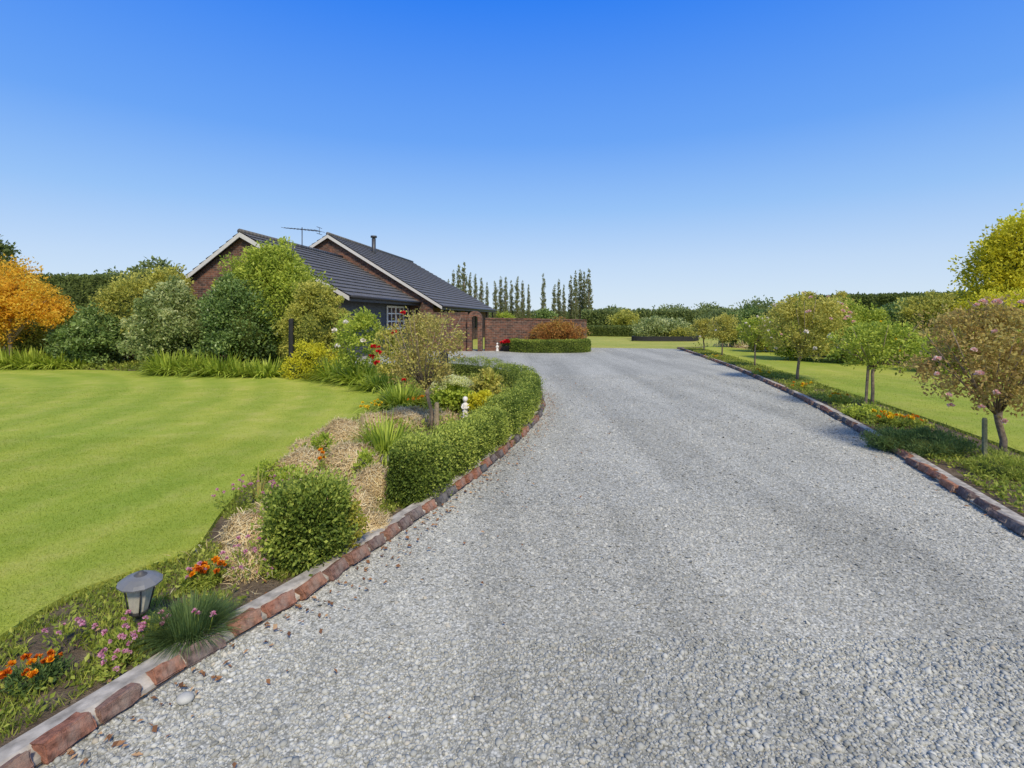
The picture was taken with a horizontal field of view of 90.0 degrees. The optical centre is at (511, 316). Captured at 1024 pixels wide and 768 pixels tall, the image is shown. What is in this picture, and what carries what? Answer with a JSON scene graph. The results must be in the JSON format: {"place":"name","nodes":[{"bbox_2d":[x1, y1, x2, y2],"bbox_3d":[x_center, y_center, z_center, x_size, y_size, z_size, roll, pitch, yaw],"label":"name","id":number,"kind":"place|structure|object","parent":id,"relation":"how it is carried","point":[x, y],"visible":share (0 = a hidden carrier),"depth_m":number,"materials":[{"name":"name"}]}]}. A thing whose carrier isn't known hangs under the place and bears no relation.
{"place":"outdoors","nodes":[
{"label":"outdoors","id":0,"kind":"place"},
{"bbox_2d":[0,369,383,641],"bbox_3d":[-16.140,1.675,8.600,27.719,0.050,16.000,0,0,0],"label":"lawn","id":1,"kind":"structure","parent":0,"point":[41,379],"depth_m":6.13,"materials":[{"name":"green plant"}]},
{"bbox_2d":[201,357,261,379],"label":"agapanthus clump","id":2,"kind":"object","parent":1,"relation":"on","point":[234,370],"visible":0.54,"depth_m":14.08,"materials":[{"name":"green plant"}]},
{"bbox_2d":[228,356,289,379],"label":"agapanthus clump","id":3,"kind":"object","parent":1,"relation":"on","point":[268,370],"visible":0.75,"depth_m":13.97,"materials":[{"name":"green plant"}]},
{"bbox_2d":[0,344,512,767],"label":"garden bed","id":4,"kind":"object","parent":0,"point":[81,653],"visible":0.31,"depth_m":2.66,"materials":[{"name":"soil"}]},
{"bbox_2d":[0,346,38,368],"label":"agapanthus clump","id":5,"kind":"object","parent":4,"relation":"on","point":[3,352],"visible":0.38,"depth_m":16.22,"materials":[{"name":"green plant"}]},
{"bbox_2d":[0,320,57,354],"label":"leafy shrub","id":6,"kind":"object","parent":4,"relation":"on","point":[33,340],"visible":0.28,"depth_m":17.48,"materials":[{"name":"green plant"}]},
{"bbox_2d":[1,347,62,370],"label":"agapanthus clump","id":7,"kind":"object","parent":4,"relation":"on","point":[21,362],"visible":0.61,"depth_m":16.13,"materials":[{"name":"green plant"}]},
{"bbox_2d":[0,648,75,699],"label":"marigold plant","id":8,"kind":"object","parent":4,"relation":"on","point":[51,664],"visible":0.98,"depth_m":2.34,"materials":[{"name":"green plant"}]},
{"bbox_2d":[0,253,81,353],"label":"maple tree","id":9,"kind":"object","parent":4,"relation":"on","point":[19,305],"visible":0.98,"depth_m":16.65,"materials":[{"name":"orange plant"}]},
{"bbox_2d":[12,349,74,370],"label":"agapanthus clump","id":10,"kind":"object","parent":4,"relation":"on","point":[48,363],"visible":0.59,"depth_m":16.11,"materials":[{"name":"green plant"}]},
{"bbox_2d":[39,613,100,654],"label":"pincushion plant","id":11,"kind":"object","parent":4,"relation":"on","point":[66,628],"visible":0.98,"depth_m":2.63,"materials":[{"name":"green plant"}]},
{"bbox_2d":[51,353,99,369],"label":"agapanthus clump","id":12,"kind":"object","parent":4,"relation":"on","point":[78,363],"visible":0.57,"depth_m":16.24,"materials":[{"name":"green plant"}]},
{"bbox_2d":[40,300,133,366],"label":"camellia bush","id":13,"kind":"object","parent":4,"relation":"on","point":[86,334],"visible":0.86,"depth_m":16.63,"materials":[{"name":"green plant"}]},
{"bbox_2d":[83,641,150,683],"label":"pincushion plant","id":14,"kind":"object","parent":4,"relation":"on","point":[123,658],"visible":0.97,"depth_m":2.43,"materials":[{"name":"green plant"}]},
{"bbox_2d":[93,610,154,659],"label":"pincushion plant","id":15,"kind":"object","parent":4,"relation":"on","point":[116,635],"visible":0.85,"depth_m":2.57,"materials":[{"name":"green plant"}]},
{"bbox_2d":[116,570,162,629],"bbox_3d":[-1.998,1.544,2.743,0.207,0.374,0.207,4,2,-17],"label":"garden lantern","id":16,"kind":"object","parent":4,"relation":"on","point":[138,587],"visible":0.95,"depth_m":2.70,"materials":[{"name":"plastic"}]},
{"bbox_2d":[86,263,197,363],"bbox_3d":[-13.382,-0.136,18.476,3.856,3.744,2.970,0,0,0],"label":"leafy shrub","id":17,"kind":"object","parent":4,"relation":"on","point":[116,299],"visible":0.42,"depth_m":17.92,"materials":[{"name":"green plant"}]},
{"bbox_2d":[124,609,170,649],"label":"pincushion plant","id":18,"kind":"object","parent":4,"relation":"on","point":[150,628],"visible":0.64,"depth_m":2.63,"materials":[{"name":"green plant"}]},
{"bbox_2d":[124,346,196,376],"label":"agapanthus clump","id":19,"kind":"object","parent":4,"relation":"on","point":[158,363],"visible":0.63,"depth_m":14.51,"materials":[{"name":"green plant"}]},
{"bbox_2d":[117,274,210,371],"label":"variegated bush","id":20,"kind":"object","parent":4,"relation":"on","point":[169,316],"visible":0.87,"depth_m":15.57,"materials":[{"name":"green plant"}]},
{"bbox_2d":[147,347,214,377],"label":"agapanthus clump","id":21,"kind":"object","parent":4,"relation":"on","point":[178,365],"visible":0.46,"depth_m":14.56,"materials":[{"name":"green plant"}]},
{"bbox_2d":[121,585,255,669],"bbox_3d":[-1.686,1.574,2.689,0.660,0.221,0.661,0,0,0],"label":"grass tuft","id":22,"kind":"object","parent":4,"relation":"on","point":[181,619],"visible":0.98,"depth_m":2.65,"materials":[{"name":"green plant"}]},
{"bbox_2d":[176,561,208,592],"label":"pincushion plant","id":23,"kind":"object","parent":4,"relation":"on","point":[184,577],"visible":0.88,"depth_m":3.14,"materials":[{"name":"green plant"}]},
{"bbox_2d":[187,555,226,590],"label":"marigold plant","id":24,"kind":"object","parent":4,"relation":"on","point":[215,574],"visible":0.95,"depth_m":3.20,"materials":[{"name":"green plant"}]},
{"bbox_2d":[173,349,246,378],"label":"agapanthus clump","id":25,"kind":"object","parent":4,"relation":"on","point":[212,366],"visible":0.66,"depth_m":14.17,"materials":[{"name":"green plant"}]},
{"bbox_2d":[211,474,258,512],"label":"pincushion plant","id":26,"kind":"object","parent":4,"relation":"on","point":[236,492],"visible":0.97,"depth_m":4.44,"materials":[{"name":"green plant"}]},
{"bbox_2d":[190,272,284,364],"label":"camellia bush","id":27,"kind":"object","parent":4,"relation":"on","point":[232,322],"visible":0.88,"depth_m":15.38,"materials":[{"name":"green plant"}]},
{"bbox_2d":[218,534,273,584],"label":"pincushion plant","id":28,"kind":"object","parent":4,"relation":"on","point":[237,555],"visible":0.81,"depth_m":3.27,"materials":[{"name":"green plant"}]},
{"bbox_2d":[250,457,284,482],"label":"leafy perennial","id":29,"kind":"object","parent":4,"relation":"on","point":[264,463],"visible":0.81,"depth_m":5.25,"materials":[{"name":"green plant"}]},
{"bbox_2d":[256,559,286,582],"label":"pincushion plant","id":30,"kind":"object","parent":4,"relation":"on","point":[271,572],"visible":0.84,"depth_m":3.29,"materials":[{"name":"green plant"}]},
{"bbox_2d":[210,236,334,363],"bbox_3d":[-7.910,-0.482,17.054,3.535,4.423,3.534,0,0,30],"label":"leafy shrub","id":31,"kind":"object","parent":4,"relation":"on","point":[279,270],"visible":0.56,"depth_m":16.29,"materials":[{"name":"green plant"}]},
{"bbox_2d":[0,393,545,767],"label":"garden edging","id":32,"kind":"object","parent":4,"relation":"on","point":[48,741],"visible":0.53,"depth_m":2.50,"materials":[{"name":"brick"}]},
{"bbox_2d":[272,464,307,485],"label":"leafy perennial","id":33,"kind":"object","parent":4,"relation":"on","point":[283,473],"visible":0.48,"depth_m":4.92,"materials":[{"name":"green plant"}]},
{"bbox_2d":[289,319,293,374],"bbox_3d":[-6.296,0.902,14.600,0.121,1.695,0.140,0,0,0],"label":"timber post","id":34,"kind":"object","parent":4,"relation":"on","point":[291,335],"visible":0.7,"depth_m":14.55,"materials":[{"name":"black wood"}]},
{"bbox_2d":[246,454,369,576],"bbox_3d":[-1.402,1.358,3.551,0.818,0.728,0.697,0,0,-20],"label":"box bush","id":35,"kind":"object","parent":4,"relation":"on","point":[312,524],"visible":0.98,"depth_m":3.42,"materials":[{"name":"green plant"}]},
{"bbox_2d":[279,337,343,379],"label":"yellow shrub","id":36,"kind":"object","parent":4,"relation":"on","point":[306,357],"visible":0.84,"depth_m":13.63,"materials":[{"name":"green plant"}]},
{"bbox_2d":[271,279,352,366],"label":"leafy shrub","id":37,"kind":"object","parent":4,"relation":"on","point":[313,311],"visible":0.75,"depth_m":15.06,"materials":[{"name":"green plant"}]},
{"bbox_2d":[160,393,471,603],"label":"straw mulch","id":38,"kind":"object","parent":4,"relation":"on","point":[371,481],"visible":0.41,"depth_m":4.94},
{"bbox_2d":[304,431,334,455],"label":"leafy perennial","id":39,"kind":"object","parent":4,"relation":"on","point":[323,436],"visible":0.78,"depth_m":5.96,"materials":[{"name":"green plant"}]},
{"bbox_2d":[292,350,359,383],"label":"agapanthus clump","id":40,"kind":"object","parent":4,"relation":"on","point":[319,375],"visible":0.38,"depth_m":13.03,"materials":[{"name":"green plant"}]},
{"bbox_2d":[328,306,386,376],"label":"rose bush","id":41,"kind":"object","parent":4,"relation":"on","point":[361,322],"visible":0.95,"depth_m":12.34,"materials":[{"name":"green plant"}]},
{"bbox_2d":[318,356,399,388],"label":"agapanthus clump","id":42,"kind":"object","parent":4,"relation":"on","point":[347,377],"visible":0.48,"depth_m":12.29,"materials":[{"name":"green plant"}]},
{"bbox_2d":[350,447,378,477],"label":"leafy perennial","id":43,"kind":"object","parent":4,"relation":"on","point":[363,454],"visible":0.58,"depth_m":5.28,"materials":[{"name":"green plant"}]},
{"bbox_2d":[334,367,417,393],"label":"agapanthus clump","id":44,"kind":"object","parent":4,"relation":"on","point":[372,381],"visible":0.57,"depth_m":11.39,"materials":[{"name":"green plant"}]},
{"bbox_2d":[323,411,428,466],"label":"agapanthus clump","id":45,"kind":"object","parent":4,"relation":"on","point":[382,437],"visible":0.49,"depth_m":6.21,"materials":[{"name":"green plant"}]},
{"bbox_2d":[369,325,407,389],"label":"rose bush","id":46,"kind":"object","parent":4,"relation":"on","point":[384,368],"visible":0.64,"depth_m":10.88,"materials":[{"name":"green plant"}]},
{"bbox_2d":[352,374,429,413],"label":"agapanthus clump","id":47,"kind":"object","parent":4,"relation":"on","point":[399,395],"visible":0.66,"depth_m":9.18,"materials":[{"name":"green plant"}]},
{"bbox_2d":[375,306,468,430],"bbox_3d":[-1.325,0.780,7.522,1.425,1.883,1.100,0,0,0],"label":"standard rose","id":48,"kind":"object","parent":4,"relation":"on","point":[419,350],"visible":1,"depth_m":7.37,"materials":[{"name":"green plant"}]},
{"bbox_2d":[428,374,477,411],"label":"sedum plant","id":49,"kind":"object","parent":4,"relation":"on","point":[453,392],"visible":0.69,"depth_m":8.88,"materials":[{"name":"green plant"}]},
{"bbox_2d":[382,354,545,508],"bbox_3d":[-0.796,1.361,10.681,3.166,0.711,12.182,0,0,-11],"label":"box hedge","id":50,"kind":"object","parent":4,"relation":"on","point":[421,471],"visible":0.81,"depth_m":5.47,"materials":[{"name":"green plant"}]},
{"bbox_2d":[467,388,494,411],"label":"rose bush","id":51,"kind":"object","parent":4,"relation":"on","point":[475,399],"visible":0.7,"depth_m":8.50,"materials":[{"name":"yellow plant"}]},
{"bbox_2d":[467,366,505,394],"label":"bush","id":52,"kind":"object","parent":4,"relation":"on","point":[489,378],"visible":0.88,"depth_m":9.88,"materials":[{"name":"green plant"}]},
{"bbox_2d":[0,0,1023,314],"label":"sky","id":53,"kind":"structure","parent":0,"point":[689,153],"materials":[{"name":"blue"}]},
{"bbox_2d":[40,348,1023,767],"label":"driveway","id":54,"kind":"structure","parent":0,"point":[604,364],"depth_m":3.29,"materials":[{"name":"grey gravel"}]},
{"bbox_2d":[176,691,193,704],"bbox_3d":[-1.439,1.680,2.255,0.072,0.044,0.060,0,0,0],"label":"round pebble","id":55,"kind":"object","parent":54,"relation":"on","point":[185,698],"visible":1,"depth_m":2.24,"materials":[{"name":"stone"}]},
{"bbox_2d":[421,311,482,350],"bbox_3d":[-3.003,0.708,25.600,3.054,1.984,0.700,0,0,0],"label":"brick archway","id":56,"kind":"object","parent":54,"relation":"on","point":[465,323],"visible":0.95,"depth_m":25.49,"materials":[{"name":"brown brick"}]},
{"bbox_2d":[0,350,1002,767],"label":"fallen leaves","id":57,"kind":"object","parent":54,"relation":"on","point":[120,742],"visible":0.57,"depth_m":2.85,"materials":[{"name":"brown plant"}]},
{"bbox_2d":[485,318,586,350],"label":"brick wall","id":58,"kind":"structure","parent":54,"relation":"on","point":[497,330],"depth_m":25.75,"materials":[{"name":"brown brick"}]},
{"bbox_2d":[509,338,591,352],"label":"box hedge","id":59,"kind":"object","parent":54,"relation":"on","point":[580,345],"visible":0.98,"depth_m":24.14,"materials":[{"name":"green plant"}]},
{"bbox_2d":[525,316,592,341],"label":"rust bush","id":60,"kind":"object","parent":54,"relation":"on","point":[556,329],"visible":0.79,"depth_m":25.15,"materials":[{"name":"orange plant"}]},
{"bbox_2d":[409,327,747,349],"bbox_3d":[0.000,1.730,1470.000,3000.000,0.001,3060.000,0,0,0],"label":"ground","id":61,"kind":"structure","parent":0,"point":[611,342],"depth_m":33.17,"materials":[{"name":"green plant"}]},
{"bbox_2d":[0,234,26,273],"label":"conifer tree","id":62,"kind":"object","parent":61,"relation":"on","point":[6,250],"visible":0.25,"depth_m":40.35,"materials":[{"name":"green plant"}]},
{"bbox_2d":[2,272,185,331],"bbox_3d":[-36.959,-0.674,35.405,30.942,5.122,3.039,0,0,-7],"label":"shelter hedge","id":63,"kind":"object","parent":61,"relation":"on","point":[78,289],"visible":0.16,"depth_m":35.27,"materials":[{"name":"green plant"}]},
{"bbox_2d":[122,255,181,288],"bbox_3d":[-22.293,-1.067,31.990,4.093,5.639,2.522,0,0,0],"label":"wispy tree","id":64,"kind":"object","parent":61,"relation":"on","point":[161,263],"visible":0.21,"depth_m":31.77,"materials":[{"name":"green plant"}]},
{"bbox_2d":[186,227,496,359],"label":"brick house","id":65,"kind":"structure","parent":61,"relation":"on","point":[375,281],"depth_m":26.54,"materials":[{"name":"grey tile"}]},
{"bbox_2d":[386,306,404,328],"bbox_3d":[-5.849,0.045,25.811,0.080,1.170,2.480,0,0,7],"label":"window","id":66,"kind":"structure","parent":65,"relation":"in","point":[390,310],"depth_m":25.56,"materials":[{"name":"white paint"}]},
{"bbox_2d":[535,308,558,318],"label":"rounded shrub","id":67,"kind":"object","parent":61,"relation":"on","point":[545,313],"visible":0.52,"depth_m":32.66,"materials":[{"name":"green plant"}]},
{"bbox_2d":[572,270,579,318],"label":"poplar tree","id":68,"kind":"object","parent":61,"relation":"on","point":[575,304],"visible":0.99,"depth_m":117.27,"materials":[{"name":"green plant"}]},
{"bbox_2d":[576,269,584,318],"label":"poplar tree","id":69,"kind":"object","parent":61,"relation":"on","point":[580,300],"visible":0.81,"depth_m":121.91,"materials":[{"name":"green plant"}]},
{"bbox_2d":[583,268,593,309],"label":"poplar tree","id":70,"kind":"object","parent":61,"relation":"on","point":[589,302],"visible":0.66,"depth_m":118.41,"materials":[{"name":"green plant"}]},
{"bbox_2d":[587,325,639,336],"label":"box hedge","id":71,"kind":"object","parent":61,"relation":"on","point":[611,330],"visible":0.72,"depth_m":44.94,"materials":[{"name":"green plant"}]},
{"bbox_2d":[606,309,642,327],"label":"rounded shrub","id":72,"kind":"object","parent":61,"relation":"on","point":[624,317],"visible":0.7,"depth_m":51.20,"materials":[{"name":"green plant"}]},
{"bbox_2d":[627,314,692,336],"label":"spreading shrub","id":73,"kind":"object","parent":61,"relation":"on","point":[656,326],"visible":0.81,"depth_m":38.34,"materials":[{"name":"green plant"}]},
{"bbox_2d":[631,336,698,340],"bbox_3d":[10.902,1.540,36.310,4.768,0.320,1.280,0,0,7],"label":"bed edging","id":74,"kind":"object","parent":61,"relation":"on","point":[654,338],"visible":0.98,"depth_m":35.81,"materials":[{"name":"black wood"}]},
{"bbox_2d":[581,306,771,325],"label":"shelter hedge","id":75,"kind":"object","parent":61,"relation":"on","point":[595,317],"visible":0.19,"depth_m":87.69,"materials":[{"name":"green plant"}]},
{"bbox_2d":[692,308,731,328],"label":"rounded shrub","id":76,"kind":"object","parent":61,"relation":"on","point":[716,312],"visible":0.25,"depth_m":45.73,"materials":[{"name":"green plant"}]},
{"bbox_2d":[727,295,774,308],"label":"tree","id":77,"kind":"object","parent":61,"relation":"on","point":[759,306],"visible":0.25,"depth_m":95.26,"materials":[{"name":"green plant"}]},
{"bbox_2d":[811,289,981,309],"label":"shelter hedge","id":78,"kind":"object","parent":61,"relation":"on","point":[879,299],"visible":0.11,"depth_m":41.00,"materials":[{"name":"green plant"}]},
{"bbox_2d":[677,347,1023,523],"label":"garden bed","id":79,"kind":"object","parent":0,"point":[952,471],"visible":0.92,"depth_m":5.77,"materials":[{"name":"soil"}]},
{"bbox_2d":[0,341,1023,742],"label":"ground cover","id":80,"kind":"object","parent":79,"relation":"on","point":[14,649],"visible":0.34,"depth_m":3.27,"materials":[{"name":"green plant"}]},
{"bbox_2d":[689,317,717,350],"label":"standard rose","id":81,"kind":"object","parent":79,"relation":"on","point":[700,329],"visible":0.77,"depth_m":24.57,"materials":[{"name":"green plant"}]},
{"bbox_2d":[705,312,741,354],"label":"standard rose","id":82,"kind":"object","parent":79,"relation":"on","point":[724,333],"visible":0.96,"depth_m":21.41,"materials":[{"name":"green plant"}]},
{"bbox_2d":[718,304,767,345],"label":"leafy shrub","id":83,"kind":"object","parent":79,"relation":"on","point":[749,312],"visible":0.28,"depth_m":27.78,"materials":[{"name":"green plant"}]},
{"bbox_2d":[735,315,778,364],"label":"standard rose","id":84,"kind":"object","parent":79,"relation":"on","point":[750,322],"visible":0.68,"depth_m":16.92,"materials":[{"name":"green plant"}]},
{"bbox_2d":[740,314,781,351],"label":"leafy shrub","id":85,"kind":"object","parent":79,"relation":"on","point":[759,348],"visible":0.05,"depth_m":23.78,"materials":[{"name":"green plant"}]},
{"bbox_2d":[765,293,822,360],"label":"leafy shrub","id":86,"kind":"object","parent":79,"relation":"on","point":[789,352],"visible":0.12,"depth_m":19.29,"materials":[{"name":"green plant"}]},
{"bbox_2d":[752,291,856,379],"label":"standard rose","id":87,"kind":"object","parent":79,"relation":"on","point":[821,313],"visible":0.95,"depth_m":13.01,"materials":[{"name":"green plant"}]},
{"bbox_2d":[824,392,856,405],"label":"gazania clump","id":88,"kind":"object","parent":79,"relation":"on","point":[837,397],"visible":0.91,"depth_m":9.84,"materials":[{"name":"green plant"}]},
{"bbox_2d":[678,347,1023,536],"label":"garden edging","id":89,"kind":"object","parent":79,"relation":"on","point":[1006,516],"visible":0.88,"depth_m":5.39,"materials":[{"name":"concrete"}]},
{"bbox_2d":[817,294,902,363],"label":"leafy shrub","id":90,"kind":"object","parent":79,"relation":"on","point":[863,315],"visible":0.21,"depth_m":17.83,"materials":[{"name":"green plant"}]},
{"bbox_2d":[840,401,894,423],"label":"ground plant","id":91,"kind":"object","parent":79,"relation":"on","point":[862,411],"visible":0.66,"depth_m":8.43,"materials":[{"name":"green plant"}]},
{"bbox_2d":[822,318,932,406],"bbox_3d":[6.654,0.859,9.375,1.470,1.725,1.567,0,0,-39],"label":"standard rose","id":92,"kind":"object","parent":79,"relation":"on","point":[865,332],"visible":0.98,"depth_m":9.20,"materials":[{"name":"green plant"}]},
{"bbox_2d":[866,409,901,425],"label":"gazania clump","id":93,"kind":"object","parent":79,"relation":"on","point":[877,417],"visible":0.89,"depth_m":7.98,"materials":[{"name":"green plant"}]},
{"bbox_2d":[877,297,918,326],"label":"leafy shrub","id":94,"kind":"object","parent":79,"relation":"on","point":[890,308],"visible":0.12,"depth_m":19.71,"materials":[{"name":"green plant"}]},
{"bbox_2d":[890,413,933,428],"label":"gazania clump","id":95,"kind":"object","parent":79,"relation":"on","point":[912,421],"visible":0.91,"depth_m":7.69,"materials":[{"name":"green plant"}]},
{"bbox_2d":[858,422,976,459],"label":"dianthus clump","id":96,"kind":"object","parent":79,"relation":"on","point":[888,439],"visible":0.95,"depth_m":6.26,"materials":[{"name":"green plant"}]},
{"bbox_2d":[890,289,964,364],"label":"leafy shrub","id":97,"kind":"object","parent":79,"relation":"on","point":[931,302],"visible":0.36,"depth_m":17.23,"materials":[{"name":"green plant"}]},
{"bbox_2d":[889,291,1023,455],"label":"standard rose","id":98,"kind":"object","parent":79,"relation":"on","point":[996,314],"visible":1,"depth_m":5.97,"materials":[{"name":"green plant"}]},
{"bbox_2d":[910,322,1023,374],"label":"leafy shrub","id":99,"kind":"object","parent":79,"relation":"on","point":[945,364],"visible":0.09,"depth_m":14.87,"materials":[{"name":"green plant"}]},
{"bbox_2d":[930,285,1023,334],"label":"leafy shrub","id":100,"kind":"object","parent":79,"relation":"on","point":[993,297],"visible":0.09,"depth_m":16.06,"materials":[{"name":"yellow plant"}]},
{"bbox_2d":[945,203,1023,304],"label":"yellow tree","id":101,"kind":"object","parent":79,"relation":"on","point":[1000,264],"visible":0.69,"depth_m":20.79,"materials":[{"name":"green plant"}]},
{"bbox_2d":[982,418,987,456],"bbox_3d":[5.520,1.465,5.980,0.045,0.570,0.052,0,0,0],"label":"wooden stake","id":102,"kind":"object","parent":79,"relation":"on","point":[984,434],"visible":0.84,"depth_m":5.96,"materials":[{"name":"grey wood"}]},
{"bbox_2d":[958,447,1023,483],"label":"dianthus clump","id":103,"kind":"object","parent":79,"relation":"on","point":[989,465],"visible":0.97,"depth_m":5.38,"materials":[{"name":"green plant"}]},
{"bbox_2d":[700,346,1023,455],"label":"lawn","id":104,"kind":"structure","parent":0,"point":[807,367],"depth_m":11.46,"materials":[{"name":"green plant"}]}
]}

